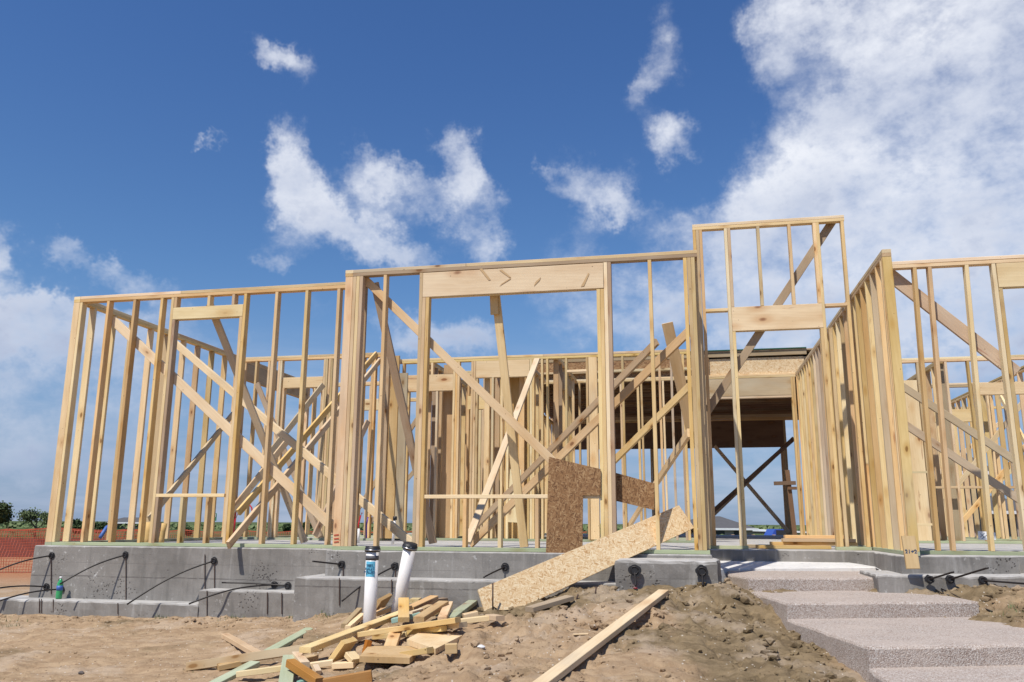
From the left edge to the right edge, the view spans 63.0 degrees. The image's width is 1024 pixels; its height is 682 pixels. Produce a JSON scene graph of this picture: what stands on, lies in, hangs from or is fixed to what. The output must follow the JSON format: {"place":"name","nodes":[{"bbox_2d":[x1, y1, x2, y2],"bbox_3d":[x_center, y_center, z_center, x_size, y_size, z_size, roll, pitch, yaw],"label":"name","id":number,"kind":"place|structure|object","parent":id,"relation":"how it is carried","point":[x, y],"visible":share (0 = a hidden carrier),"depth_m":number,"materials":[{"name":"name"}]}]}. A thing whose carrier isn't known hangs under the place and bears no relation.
{"place":"outdoors","nodes":[
{"label":"outdoors","id":0,"kind":"place"},
{"bbox_2d":[144,522,149,541],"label":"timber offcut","id":1,"kind":"object","parent":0,"point":[147,530],"visible":0.34,"depth_m":10.07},
{"bbox_2d":[159,523,166,542],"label":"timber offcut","id":2,"kind":"object","parent":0,"point":[162,533],"visible":0.8,"depth_m":10.16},
{"bbox_2d":[0,521,1023,681],"bbox_3d":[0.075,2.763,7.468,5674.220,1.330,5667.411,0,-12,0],"label":"ground","id":3,"kind":"structure","parent":0,"point":[171,649],"depth_m":6.43,"materials":[{"name":"soil"}]},
{"bbox_2d":[0,500,16,524],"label":"oak tree","id":4,"kind":"object","parent":3,"relation":"on","point":[6,512],"visible":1,"depth_m":55.15,"materials":[{"name":"green plant"}]},
{"bbox_2d":[14,507,48,536],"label":"young tree","id":5,"kind":"object","parent":3,"relation":"on","point":[28,515],"visible":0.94,"depth_m":58.36,"materials":[{"name":"green plant"}]},
{"bbox_2d":[0,538,125,556],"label":"silt fence","id":6,"kind":"object","parent":3,"relation":"on","point":[28,545],"depth_m":28.39,"materials":[{"name":"orange fabric"}]},
{"bbox_2d":[72,518,81,536],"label":"field bush","id":7,"kind":"object","parent":3,"relation":"on","point":[77,523],"visible":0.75,"depth_m":60.31,"materials":[{"name":"green plant"}]},
{"bbox_2d":[0,522,161,572],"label":"safety fence","id":8,"kind":"object","parent":3,"relation":"on","point":[30,542],"visible":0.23,"depth_m":17.01,"materials":[{"name":"orange plastic"}]},
{"bbox_2d":[94,522,107,532],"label":"field bush","id":9,"kind":"object","parent":3,"relation":"on","point":[100,525],"visible":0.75,"depth_m":63.87,"materials":[{"name":"green plant"}]},
{"bbox_2d":[106,517,138,528],"bbox_3d":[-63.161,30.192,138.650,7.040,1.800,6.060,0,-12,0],"label":"brick house","id":10,"kind":"structure","parent":3,"relation":"on","point":[123,520],"depth_m":136.35,"materials":[{"name":"grey"}]},
{"bbox_2d":[217,661,246,670],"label":"timber offcut","id":11,"kind":"object","parent":3,"relation":"on","point":[224,666],"visible":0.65,"depth_m":6.06,"materials":[{"name":"brown wood"}]},
{"bbox_2d":[209,661,259,681],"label":"timber offcut","id":12,"kind":"object","parent":3,"relation":"on","point":[228,676],"visible":0.88,"depth_m":5.83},
{"bbox_2d":[221,633,260,652],"bbox_3d":[-2.252,2.517,6.931,0.071,0.039,1.434,7,-15,-28],"label":"timber offcut","id":13,"kind":"object","parent":3,"relation":"on","point":[242,645],"visible":0.79,"depth_m":6.90,"materials":[{"name":"brown wood"}]},
{"bbox_2d":[186,644,322,671],"bbox_3d":[-1.885,2.312,6.118,1.016,0.062,0.038,-9,-27,2],"label":"timber offcut","id":14,"kind":"object","parent":3,"relation":"on","point":[244,658],"visible":0.73,"depth_m":6.10,"materials":[{"name":"wood"}]},
{"bbox_2d":[236,665,280,677],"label":"timber offcut","id":15,"kind":"object","parent":3,"relation":"on","point":[257,671],"visible":0.65,"depth_m":5.66,"materials":[{"name":"brown wood"}]},
{"bbox_2d":[278,655,293,681],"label":"timber offcut","id":16,"kind":"object","parent":3,"relation":"on","point":[286,675],"visible":0.65,"depth_m":5.41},
{"bbox_2d":[292,651,309,667],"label":"timber offcut","id":17,"kind":"object","parent":16,"relation":"on","point":[301,658],"visible":0.69,"depth_m":5.64,"materials":[{"name":"brown wood"}]},
{"bbox_2d":[299,611,397,652],"bbox_3d":[-1.178,2.276,6.632,0.091,0.040,1.919,-3,-10,14],"label":"timber offcut","id":18,"kind":"object","parent":17,"relation":"on","point":[314,646],"visible":0.76,"depth_m":6.26,"materials":[{"name":"brown wood"}]},
{"bbox_2d":[264,627,312,649],"bbox_3d":[-1.860,2.769,8.221,0.091,0.039,3.520,0,-11,1],"label":"timber offcut","id":19,"kind":"object","parent":3,"relation":"on","point":[289,640],"visible":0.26,"depth_m":7.01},
{"bbox_2d":[0,526,586,538],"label":"safety fence","id":20,"kind":"object","parent":3,"relation":"on","point":[30,532],"visible":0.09,"depth_m":43.32,"materials":[{"name":"orange plastic"}]},
{"bbox_2d":[285,658,323,681],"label":"timber offcut","id":21,"kind":"object","parent":3,"relation":"on","point":[300,669],"visible":1,"depth_m":5.31,"materials":[{"name":"orange wood"}]},
{"bbox_2d":[305,654,318,661],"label":"timber offcut","id":22,"kind":"object","parent":3,"relation":"on","point":[312,658],"visible":0.46,"depth_m":5.90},
{"bbox_2d":[312,664,321,674],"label":"timber offcut","id":23,"kind":"object","parent":3,"relation":"on","point":[316,668],"visible":0.81,"depth_m":5.53,"materials":[{"name":"brown wood"}]},
{"bbox_2d":[310,659,332,668],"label":"timber offcut","id":24,"kind":"object","parent":3,"relation":"on","point":[325,663],"visible":0.58,"depth_m":5.65,"materials":[{"name":"brown wood"}]},
{"bbox_2d":[329,637,357,661],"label":"timber offcut","id":25,"kind":"object","parent":3,"relation":"on","point":[342,648],"visible":0.92,"depth_m":5.78,"materials":[{"name":"brown wood"}]},
{"bbox_2d":[332,661,356,668],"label":"timber offcut","id":26,"kind":"object","parent":3,"relation":"on","point":[342,665],"visible":1,"depth_m":5.61,"materials":[{"name":"brown wood"}]},
{"bbox_2d":[344,651,360,663],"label":"timber offcut","id":27,"kind":"object","parent":26,"relation":"on","point":[351,656],"visible":0.92,"depth_m":5.64,"materials":[{"name":"brown wood"}]},
{"bbox_2d":[323,670,372,681],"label":"timber offcut","id":28,"kind":"object","parent":3,"relation":"on","point":[363,676],"visible":1,"depth_m":5.02,"materials":[{"name":"orange wood"}]},
{"bbox_2d":[341,608,361,627],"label":"timber offcut","id":29,"kind":"object","parent":3,"relation":"on","point":[353,614],"visible":0.96,"depth_m":7.54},
{"bbox_2d":[345,613,362,629],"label":"timber offcut","id":30,"kind":"object","parent":3,"relation":"on","point":[356,620],"visible":0.73,"depth_m":7.41,"materials":[{"name":"brown wood"}]},
{"bbox_2d":[362,639,371,652],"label":"timber offcut","id":31,"kind":"object","parent":3,"relation":"on","point":[367,643],"visible":0.65,"depth_m":5.82,"materials":[{"name":"orange wood"}]},
{"bbox_2d":[363,546,380,628],"bbox_3d":[-1.257,2.318,7.423,0.143,0.962,0.148,-2,-13,11],"label":"drain pipe","id":32,"kind":"object","parent":3,"relation":"on","point":[371,584],"visible":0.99,"depth_m":7.42,"materials":[{"name":"white plastic"}]},
{"bbox_2d":[376,593,391,609],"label":"timber offcut","id":33,"kind":"object","parent":3,"relation":"on","point":[383,601],"visible":0.61,"depth_m":7.95,"materials":[{"name":"brown wood"}]},
{"bbox_2d":[359,646,416,663],"bbox_3d":[-0.831,2.124,5.674,0.392,0.038,0.396,-1,-10,7],"label":"timber offcut","id":34,"kind":"object","parent":3,"relation":"on","point":[382,654],"visible":0.79,"depth_m":5.53,"materials":[{"name":"brown wood"}]},
{"bbox_2d":[400,647,433,655],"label":"timber offcut","id":35,"kind":"object","parent":34,"relation":"on","point":[422,651],"visible":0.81,"depth_m":5.52,"materials":[{"name":"brown wood"}]},
{"bbox_2d":[372,632,409,639],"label":"timber offcut","id":36,"kind":"object","parent":3,"relation":"on","point":[384,636],"visible":0.42,"depth_m":6.48,"materials":[{"name":"brown wood"}]},
{"bbox_2d":[384,631,402,645],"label":"timber offcut","id":37,"kind":"object","parent":3,"relation":"on","point":[393,639],"visible":0.58,"depth_m":6.06,"materials":[{"name":"brown wood"}]},
{"bbox_2d":[357,617,460,636],"bbox_3d":[-0.773,2.133,6.225,0.844,0.038,0.089,-15,-17,21],"label":"timber offcut","id":38,"kind":"object","parent":37,"relation":"on","point":[410,626],"visible":1,"depth_m":6.17,"materials":[{"name":"brown wood"}]},
{"bbox_2d":[0,521,805,530],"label":"distant scrub","id":39,"kind":"object","parent":3,"relation":"on","point":[172,526],"visible":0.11,"depth_m":136.68,"materials":[{"name":"green plant"}]},
{"bbox_2d":[391,541,417,622],"bbox_3d":[-1.009,2.262,7.618,0.355,0.847,0.143,-11,-17,42],"label":"drain pipe","id":40,"kind":"object","parent":3,"relation":"on","point":[406,565],"visible":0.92,"depth_m":7.58,"materials":[{"name":"white plastic"}]},
{"bbox_2d":[376,605,391,615],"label":"timber offcut","id":41,"kind":"object","parent":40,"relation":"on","point":[382,611],"visible":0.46,"depth_m":7.58,"materials":[{"name":"brown wood"}]},
{"bbox_2d":[391,612,419,623],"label":"timber offcut","id":42,"kind":"object","parent":3,"relation":"on","point":[395,619],"visible":0.5,"depth_m":6.87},
{"bbox_2d":[398,598,408,621],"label":"timber offcut","id":43,"kind":"object","parent":42,"relation":"on","point":[403,609],"visible":1,"depth_m":6.77,"materials":[{"name":"brown wood"}]},
{"bbox_2d":[409,595,438,610],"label":"timber offcut","id":44,"kind":"object","parent":3,"relation":"on","point":[430,599],"visible":0.73,"depth_m":7.23,"materials":[{"name":"brown wood"}]},
{"bbox_2d":[407,631,461,654],"bbox_3d":[-0.564,2.126,5.909,0.343,0.061,0.760,-2,-12,10],"label":"timber offcut","id":45,"kind":"object","parent":3,"relation":"on","point":[437,641],"visible":0.82,"depth_m":5.88,"materials":[{"name":"wood"}]},
{"bbox_2d":[407,626,446,634],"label":"timber offcut","id":46,"kind":"object","parent":45,"relation":"on","point":[430,630],"visible":0.77,"depth_m":6.17,"materials":[{"name":"brown wood"}]},
{"bbox_2d":[434,622,466,628],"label":"timber offcut","id":47,"kind":"object","parent":45,"relation":"on","point":[457,625],"visible":0.5,"depth_m":6.13,"materials":[{"name":"brown wood"}]},
{"bbox_2d":[445,643,457,653],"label":"timber offcut","id":48,"kind":"object","parent":3,"relation":"on","point":[451,648],"visible":1,"depth_m":5.47,"materials":[{"name":"brown wood"}]},
{"bbox_2d":[448,600,476,617],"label":"timber offcut","id":49,"kind":"object","parent":3,"relation":"on","point":[466,606],"visible":0.67,"depth_m":7.24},
{"bbox_2d":[437,601,452,619],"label":"timber offcut","id":50,"kind":"object","parent":49,"relation":"on","point":[445,611],"visible":0.65,"depth_m":6.68,"materials":[{"name":"brown wood"}]},
{"bbox_2d":[413,601,448,621],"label":"timber offcut","id":51,"kind":"object","parent":50,"relation":"on","point":[428,612],"visible":1,"depth_m":6.69,"materials":[{"name":"brown wood"}]},
{"bbox_2d":[462,610,478,617],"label":"timber offcut","id":52,"kind":"object","parent":3,"relation":"on","point":[471,614],"visible":0.73,"depth_m":6.51,"materials":[{"name":"brown wood"}]},
{"bbox_2d":[461,615,489,623],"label":"timber offcut","id":53,"kind":"object","parent":3,"relation":"on","point":[483,618],"visible":0.58,"depth_m":6.34,"materials":[{"name":"brown wood"}]},
{"bbox_2d":[485,614,504,620],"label":"timber offcut","id":54,"kind":"object","parent":3,"relation":"on","point":[494,617],"visible":1,"depth_m":6.30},
{"bbox_2d":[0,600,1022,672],"bbox_3d":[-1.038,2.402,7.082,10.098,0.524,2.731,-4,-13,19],"label":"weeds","id":55,"kind":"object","parent":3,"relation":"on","point":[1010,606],"visible":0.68,"depth_m":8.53,"materials":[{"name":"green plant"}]},
{"bbox_2d":[0,533,1023,621],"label":"foundation","id":56,"kind":"object","parent":3,"relation":"on","point":[297,584],"visible":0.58,"depth_m":9.16,"materials":[{"name":"grey concrete"}]},
{"bbox_2d":[55,576,62,598],"bbox_3d":[-5.234,2.854,9.669,0.070,0.248,0.070,-2,-13,11],"label":"drink bottle","id":57,"kind":"object","parent":56,"relation":"on","point":[59,589],"visible":0.97,"depth_m":9.64,"materials":[{"name":"green plastic"}]},
{"bbox_2d":[51,282,380,548],"bbox_3d":[-3.316,1.266,11.759,3.680,3.088,4.320,-2,-13,11],"label":"timber framework","id":58,"kind":"object","parent":56,"relation":"on","point":[284,484],"visible":0.94,"depth_m":10.03,"materials":[{"name":"brown wood"}]},
{"bbox_2d":[45,297,411,544],"bbox_3d":[-2.969,1.280,11.830,4.521,3.081,4.068,-2,-13,11],"label":"timber framework","id":59,"kind":"object","parent":56,"relation":"on","point":[395,529],"visible":0.67,"depth_m":11.63,"materials":[{"name":"brown wood"}]},
{"bbox_2d":[233,362,338,536],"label":"timber framework","id":60,"kind":"object","parent":56,"relation":"on","point":[249,374],"visible":0.09,"depth_m":16.48,"materials":[{"name":"brown wood"}]},
{"bbox_2d":[234,352,380,540],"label":"timber framework","id":61,"kind":"object","parent":56,"relation":"on","point":[323,384],"visible":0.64,"depth_m":13.84,"materials":[{"name":"brown wood"}]},
{"bbox_2d":[332,270,367,546],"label":"timber framework","id":62,"kind":"object","parent":56,"relation":"on","point":[338,504],"visible":0.64,"depth_m":9.24,"materials":[{"name":"brown wood"}]},
{"bbox_2d":[306,381,415,536],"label":"timber framework","id":63,"kind":"object","parent":56,"relation":"on","point":[367,405],"visible":0.16,"depth_m":16.65,"materials":[{"name":"brown wood"}]},
{"bbox_2d":[360,398,415,535],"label":"timber framework","id":64,"kind":"object","parent":56,"relation":"on","point":[410,475],"visible":0.01,"depth_m":18.72,"materials":[{"name":"brown wood"}]},
{"bbox_2d":[380,356,407,540],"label":"timber framework","id":65,"kind":"object","parent":56,"relation":"on","point":[393,474],"visible":0.63,"depth_m":13.54,"materials":[{"name":"brown wood"}]},
{"bbox_2d":[425,363,482,537],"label":"timber framework","id":66,"kind":"object","parent":56,"relation":"on","point":[439,369],"visible":0.25,"depth_m":15.22,"materials":[{"name":"brown wood"}]},
{"bbox_2d":[458,371,517,538],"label":"timber framework","id":67,"kind":"object","parent":56,"relation":"on","point":[481,403],"visible":0.1,"depth_m":15.42,"materials":[{"name":"brown wood"}]},
{"bbox_2d":[483,378,505,538],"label":"timber framework","id":68,"kind":"object","parent":56,"relation":"on","point":[487,432],"visible":0.14,"depth_m":14.57,"materials":[{"name":"brown wood"}]},
{"bbox_2d":[332,250,709,554],"bbox_3d":[0.669,1.300,11.821,3.916,3.084,6.410,-2,-13,11],"label":"timber framework","id":69,"kind":"object","parent":56,"relation":"on","point":[494,281],"visible":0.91,"depth_m":8.98,"materials":[{"name":"brown wood"}]},
{"bbox_2d":[546,457,600,552],"bbox_3d":[0.619,1.701,8.378,0.535,1.060,0.019,0,-12,12],"label":"strand board","id":70,"kind":"object","parent":69,"relation":"attached to","point":[570,484],"visible":0.85,"depth_m":8.39,"materials":[{"name":"wood"}]},
{"bbox_2d":[616,473,653,509],"bbox_3d":[1.215,1.513,8.460,0.450,0.380,0.018,-1,-12,12],"label":"strand board","id":71,"kind":"object","parent":69,"relation":"attached to","point":[635,491],"visible":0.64,"depth_m":8.44,"materials":[{"name":"wood"}]},
{"bbox_2d":[519,370,545,538],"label":"timber framework","id":72,"kind":"object","parent":56,"relation":"on","point":[523,444],"visible":0.24,"depth_m":14.59,"materials":[{"name":"brown wood"}]},
{"bbox_2d":[396,349,693,542],"bbox_3d":[0.485,1.751,13.910,4.890,3.081,0.370,-2,-13,11],"label":"timber framework","id":73,"kind":"object","parent":56,"relation":"on","point":[448,382],"visible":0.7,"depth_m":13.97,"materials":[{"name":"brown wood"}]},
{"bbox_2d":[544,415,552,534],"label":"timber framework","id":74,"kind":"object","parent":56,"relation":"on","point":[545,486],"visible":0.11,"depth_m":21.97,"materials":[{"name":"brown wood"}]},
{"bbox_2d":[553,359,576,462],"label":"timber framework","id":75,"kind":"object","parent":56,"relation":"on","point":[559,394],"visible":0.44,"depth_m":14.56,"materials":[{"name":"brown wood"}]},
{"bbox_2d":[544,373,805,539],"bbox_3d":[2.698,2.212,15.964,5.370,3.083,0.095,-2,-13,11],"label":"timber framework","id":76,"kind":"object","parent":56,"relation":"on","point":[767,385],"visible":0.35,"depth_m":15.79,"materials":[{"name":"brown wood"}]},
{"bbox_2d":[536,347,811,418],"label":"floor deck","id":77,"kind":"structure","parent":76,"relation":"on","point":[774,360],"depth_m":16.67,"materials":[{"name":"brown wood"}]},
{"bbox_2d":[551,414,799,534],"bbox_3d":[4.573,3.486,22.480,7.150,3.384,0.095,-2,-13,12],"label":"timber framework","id":78,"kind":"object","parent":56,"relation":"on","point":[763,430],"visible":0.5,"depth_m":22.39,"materials":[{"name":"brown wood"}]},
{"bbox_2d":[688,259,709,549],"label":"timber framework","id":79,"kind":"object","parent":56,"relation":"on","point":[702,410],"visible":0.27,"depth_m":8.48,"materials":[{"name":"brown wood"}]},
{"bbox_2d":[691,437,793,533],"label":"timber framework","id":80,"kind":"object","parent":56,"relation":"on","point":[723,503],"visible":0.06,"depth_m":20.10,"materials":[{"name":"brown wood"}]},
{"bbox_2d":[692,215,871,550],"bbox_3d":[3.245,0.460,10.268,1.855,4.081,0.144,-2,-13,11],"label":"timber framework","id":81,"kind":"object","parent":56,"relation":"on","point":[761,319],"visible":0.9,"depth_m":10.32,"materials":[{"name":"brown wood"}]},
{"bbox_2d":[774,470,796,534],"bbox_3d":[4.752,2.821,14.471,0.376,1.165,0.078,-2,-13,11],"label":"timber cross","id":82,"kind":"object","parent":56,"relation":"on","point":[788,482],"visible":0.94,"depth_m":14.48,"materials":[{"name":"wood"}]},
{"bbox_2d":[756,545,831,548],"bbox_3d":[3.387,2.482,10.062,0.850,0.038,0.140,-2,-12,10],"label":"stacked board","id":83,"kind":"object","parent":56,"relation":"on","point":[788,547],"visible":1,"depth_m":10.01,"materials":[{"name":"brown wood"}]},
{"bbox_2d":[769,542,857,545],"bbox_3d":[3.652,2.459,10.136,1.000,0.038,0.140,-2,-12,10],"label":"stacked board","id":84,"kind":"object","parent":83,"relation":"on","point":[814,543],"visible":0.96,"depth_m":10.08,"materials":[{"name":"brown wood"}]},
{"bbox_2d":[781,538,855,541],"bbox_3d":[3.707,2.414,10.114,0.840,0.038,0.140,-2,-12,10],"label":"stacked board","id":85,"kind":"object","parent":84,"relation":"on","point":[807,540],"visible":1,"depth_m":10.06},
{"bbox_2d":[784,535,849,538],"bbox_3d":[3.722,2.396,10.219,0.750,0.038,0.140,-2,-12,9],"label":"stacked board","id":86,"kind":"object","parent":85,"relation":"on","point":[813,536],"visible":0.77,"depth_m":10.16,"materials":[{"name":"brown wood"}]},
{"bbox_2d":[795,249,919,555],"bbox_3d":[4.616,1.323,11.853,0.097,3.083,7.371,-2,-13,11],"label":"timber framework","id":87,"kind":"object","parent":56,"relation":"on","point":[891,506],"visible":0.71,"depth_m":9.71,"materials":[{"name":"brown wood"}]},
{"bbox_2d":[907,362,961,540],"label":"timber framework","id":88,"kind":"object","parent":56,"relation":"on","point":[936,455],"visible":0.15,"depth_m":14.56,"materials":[{"name":"brown wood"}]},
{"bbox_2d":[892,254,1023,555],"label":"timber framework","id":89,"kind":"object","parent":56,"relation":"on","point":[1006,271],"visible":0.91,"depth_m":8.76,"materials":[{"name":"brown wood"}]},
{"bbox_2d":[978,531,986,539],"bbox_3d":[5.498,2.271,9.748,0.110,0.097,0.007,0,-12,12],"label":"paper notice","id":90,"kind":"object","parent":89,"relation":"attached to","point":[982,535],"visible":0.89,"depth_m":9.75,"materials":[{"name":"white"}]},
{"bbox_2d":[902,355,1023,543],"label":"timber framework","id":91,"kind":"object","parent":56,"relation":"on","point":[920,474],"visible":0.5,"depth_m":13.90,"materials":[{"name":"brown wood"}]},
{"bbox_2d":[934,406,1019,538],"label":"timber framework","id":92,"kind":"object","parent":56,"relation":"on","point":[960,455],"visible":0.02,"depth_m":19.77,"materials":[{"name":"brown wood"}]},
{"bbox_2d":[931,381,1023,540],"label":"timber framework","id":93,"kind":"object","parent":56,"relation":"on","point":[963,415],"visible":0.15,"depth_m":16.33,"materials":[{"name":"brown wood"}]},
{"bbox_2d":[949,365,1023,540],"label":"timber framework","id":94,"kind":"object","parent":56,"relation":"on","point":[999,399],"visible":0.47,"depth_m":16.64,"materials":[{"name":"brown wood"}]},
{"bbox_2d":[0,578,1023,681],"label":"soil clods","id":95,"kind":"object","parent":3,"relation":"on","point":[772,654],"visible":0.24,"depth_m":6.01,"materials":[{"name":"soil"}]},
{"bbox_2d":[525,595,573,611],"bbox_3d":[0.315,2.174,6.918,0.460,0.038,0.100,-1,-9,-41],"label":"timber offcut","id":96,"kind":"object","parent":3,"relation":"on","point":[536,607],"visible":1,"depth_m":6.87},
{"bbox_2d":[477,505,693,610],"bbox_3d":[0.761,2.021,7.919,2.335,0.990,0.022,3,-38,-18],"label":"strand board","id":97,"kind":"object","parent":3,"relation":"on","point":[545,578],"visible":0.82,"depth_m":7.82,"materials":[{"name":"wood"}]},
{"bbox_2d":[533,589,668,681],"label":"long stud","id":98,"kind":"object","parent":3,"relation":"on","point":[561,669],"visible":1,"depth_m":5.48,"materials":[{"name":"wood"}]},
{"bbox_2d":[681,516,758,534],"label":"brick house","id":99,"kind":"structure","parent":3,"relation":"on","point":[725,526],"depth_m":93.69,"materials":[{"name":"grey"}]},
{"bbox_2d":[764,529,785,534],"bbox_3d":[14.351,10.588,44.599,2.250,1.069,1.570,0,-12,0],"label":"parked pickup","id":100,"kind":"object","parent":3,"relation":"on","point":[775,532],"visible":0.09,"depth_m":44.09,"materials":[{"name":"blue paint"}]},
{"bbox_2d":[753,529,806,533],"bbox_3d":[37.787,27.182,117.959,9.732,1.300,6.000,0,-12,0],"label":"long building","id":101,"kind":"structure","parent":3,"relation":"on","point":[760,531],"depth_m":115.53,"materials":[{"name":"white metal"}]},
{"bbox_2d":[727,571,1023,681],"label":"entry steps","id":102,"kind":"structure","parent":3,"relation":"on","point":[848,620],"depth_m":6.08,"materials":[{"name":"concrete"}]},
{"bbox_2d":[901,536,919,568],"bbox_3d":[3.674,1.948,7.703,0.121,0.299,0.088,-2,-13,11],"label":"marked stake","id":103,"kind":"object","parent":3,"relation":"on","point":[910,552],"visible":1,"depth_m":7.68,"materials":[{"name":"brown wood"}]},
{"bbox_2d":[934,450,988,536],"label":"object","id":104,"kind":"structure","parent":3,"relation":"on","point":[965,501],"depth_m":46.10,"materials":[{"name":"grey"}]},
{"bbox_2d":[964,489,981,530],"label":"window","id":105,"kind":"structure","parent":104,"relation":"in","point":[964,489],"depth_m":46.01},
{"bbox_2d":[990,496,1018,536],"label":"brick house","id":106,"kind":"structure","parent":3,"relation":"on","point":[1016,521],"depth_m":59.63,"materials":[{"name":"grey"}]},
{"bbox_2d":[0,0,1023,524],"label":"sky","id":107,"kind":"structure","parent":0,"point":[147,146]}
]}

